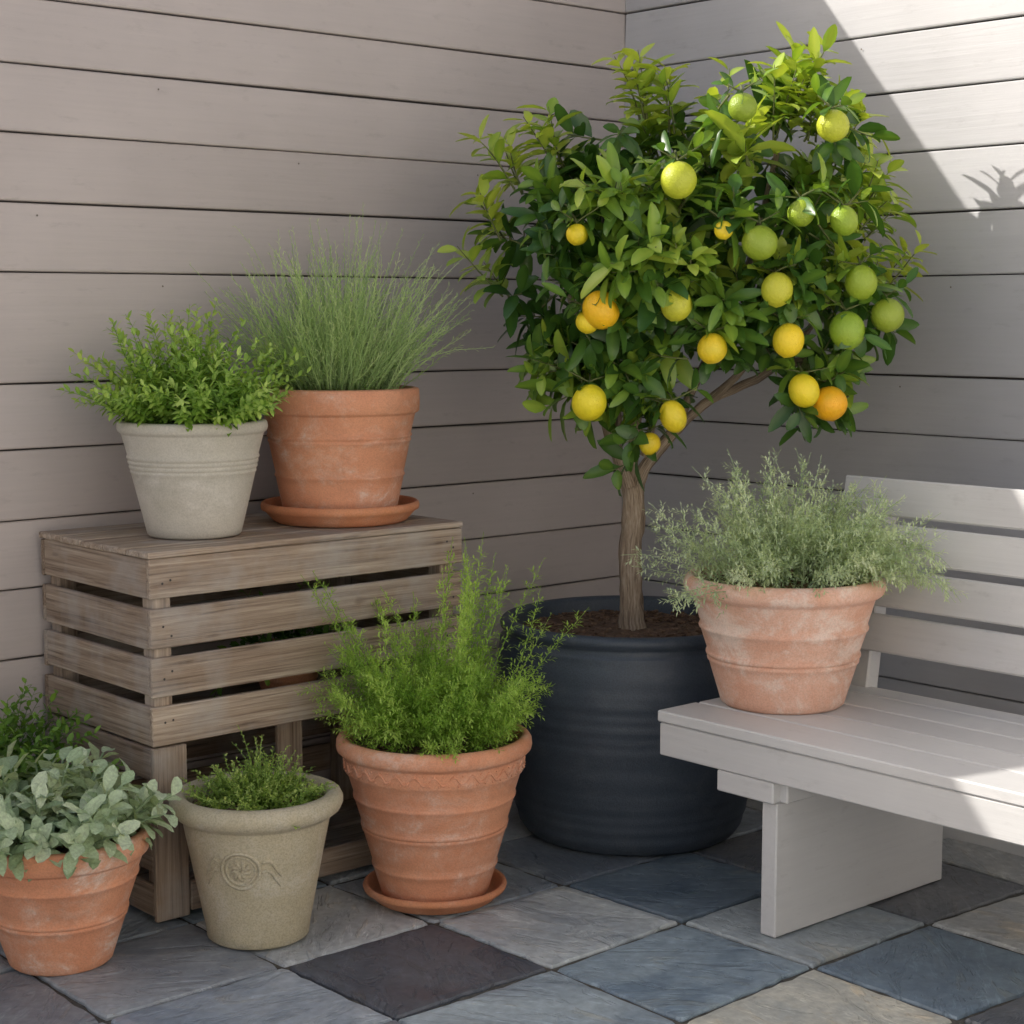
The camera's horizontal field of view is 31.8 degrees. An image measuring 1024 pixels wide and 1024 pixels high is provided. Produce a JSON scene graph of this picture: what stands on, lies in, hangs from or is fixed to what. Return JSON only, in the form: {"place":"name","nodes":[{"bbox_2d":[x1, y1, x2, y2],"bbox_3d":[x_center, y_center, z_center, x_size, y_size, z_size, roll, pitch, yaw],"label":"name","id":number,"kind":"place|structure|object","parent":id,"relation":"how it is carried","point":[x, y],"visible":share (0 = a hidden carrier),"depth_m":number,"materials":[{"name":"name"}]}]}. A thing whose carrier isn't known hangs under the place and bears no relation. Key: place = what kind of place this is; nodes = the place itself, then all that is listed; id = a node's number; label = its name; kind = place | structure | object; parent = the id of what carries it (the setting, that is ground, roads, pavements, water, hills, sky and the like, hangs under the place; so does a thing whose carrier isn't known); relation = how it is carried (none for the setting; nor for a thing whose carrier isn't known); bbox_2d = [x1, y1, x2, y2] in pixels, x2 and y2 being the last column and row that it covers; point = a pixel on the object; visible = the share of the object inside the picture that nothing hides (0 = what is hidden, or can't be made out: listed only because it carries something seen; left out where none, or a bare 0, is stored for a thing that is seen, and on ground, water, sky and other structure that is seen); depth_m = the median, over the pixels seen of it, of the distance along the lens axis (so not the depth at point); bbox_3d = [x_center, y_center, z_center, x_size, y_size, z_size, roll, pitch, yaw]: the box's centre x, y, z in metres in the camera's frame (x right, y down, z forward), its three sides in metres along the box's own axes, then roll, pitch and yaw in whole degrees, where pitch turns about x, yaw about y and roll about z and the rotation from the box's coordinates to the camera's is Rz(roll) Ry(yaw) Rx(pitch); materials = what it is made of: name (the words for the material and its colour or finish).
{"place":"outdoors","nodes":[
{"label":"outdoors","id":0,"kind":"place"},
{"bbox_2d":[0,797,1023,1023],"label":"slate paving","id":1,"kind":"structure","parent":0,"point":[175,971],"depth_m":3.76,"materials":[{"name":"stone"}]},
{"bbox_2d":[0,677,123,793],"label":"potted mint","id":2,"kind":"object","parent":1,"relation":"on","point":[8,725],"visible":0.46,"depth_m":4.00,"materials":[{"name":"plant"}]},
{"bbox_2d":[0,740,182,976],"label":"potted sage","id":3,"kind":"object","parent":1,"relation":"on","point":[75,845],"visible":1,"depth_m":3.62,"materials":[{"name":"ceramic"}]},
{"bbox_2d":[46,711,371,922],"bbox_3d":[-0.619,0.659,4.418,0.879,0.390,0.502,-6,9,-41],"label":"wooden crate","id":4,"kind":"object","parent":1,"relation":"on","point":[165,888],"visible":0.31,"depth_m":4.21,"materials":[{"name":"brown wood"}]},
{"bbox_2d":[39,512,462,747],"bbox_3d":[-0.619,0.248,4.372,0.885,0.430,0.505,-6,9,-41],"label":"wooden crate","id":5,"kind":"object","parent":4,"relation":"on","point":[112,594],"visible":0.7,"depth_m":4.12,"materials":[{"name":"brown wood"}]},
{"bbox_2d":[56,297,311,539],"bbox_3d":[-0.753,-0.222,4.164,0.555,0.548,0.603,1,6,6],"label":"potted oregano","id":6,"kind":"object","parent":5,"relation":"on","point":[192,427],"visible":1,"depth_m":4.05,"materials":[{"name":"plant"}]},
{"bbox_2d":[210,581,361,696],"bbox_3d":[-0.566,0.307,4.350,0.416,0.281,0.375,-3,7,-26],"label":"potted mint","id":7,"kind":"object","parent":5,"relation":"in","point":[289,680],"visible":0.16,"depth_m":4.31,"materials":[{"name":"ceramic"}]},
{"bbox_2d":[183,206,495,527],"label":"potted ornamental grass","id":8,"kind":"object","parent":5,"relation":"on","point":[339,432],"visible":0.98,"depth_m":4.30,"materials":[{"name":"plant"}]},
{"bbox_2d":[169,726,342,949],"bbox_3d":[-0.544,0.690,3.872,0.371,0.454,0.388,-6,9,-41],"label":"potted thyme","id":9,"kind":"object","parent":1,"relation":"on","point":[255,834],"visible":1,"depth_m":3.78,"materials":[{"name":"stone"}]},
{"bbox_2d":[294,532,588,914],"bbox_3d":[-0.164,0.463,4.107,0.650,0.854,0.609,1,7,10],"label":"potted dill","id":10,"kind":"object","parent":1,"relation":"on","point":[433,766],"visible":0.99,"depth_m":4.00,"materials":[{"name":"plant"}]},
{"bbox_2d":[437,21,936,855],"bbox_3d":[0.440,-0.194,4.558,1.047,2.059,1.138,-6,9,-41],"label":"potted lemon tree","id":11,"kind":"object","parent":1,"relation":"on","point":[653,273],"visible":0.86,"depth_m":4.35,"materials":[{"name":"green plant"}]},
{"bbox_2d":[658,475,1023,937],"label":"garden bench","id":12,"kind":"object","parent":1,"relation":"on","point":[866,791],"visible":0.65,"depth_m":3.97,"materials":[{"name":"paint"}]},
{"bbox_2d":[623,446,967,714],"bbox_3d":[0.625,0.147,4.075,0.734,0.590,0.713,-1,7,-12],"label":"potted santolina","id":13,"kind":"object","parent":12,"relation":"on","point":[782,634],"visible":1,"depth_m":3.98,"materials":[{"name":"ceramic"}]},
{"label":"ground","id":14,"kind":"structure","parent":0,"visible":0},
{"bbox_2d":[0,0,627,779],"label":"siding wall","id":15,"kind":"structure","parent":14,"relation":"on","point":[156,156],"depth_m":4.62,"materials":[{"name":"beige paint"}]},
{"bbox_2d":[622,0,1023,715],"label":"siding wall","id":16,"kind":"structure","parent":14,"relation":"on","point":[940,82],"depth_m":4.68,"materials":[{"name":"grey paint"}]},
{"bbox_2d":[942,826,1023,856],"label":"wall plinth","id":17,"kind":"structure","parent":14,"relation":"on","point":[1003,846],"depth_m":4.54,"materials":[{"name":"paint"}]}
]}

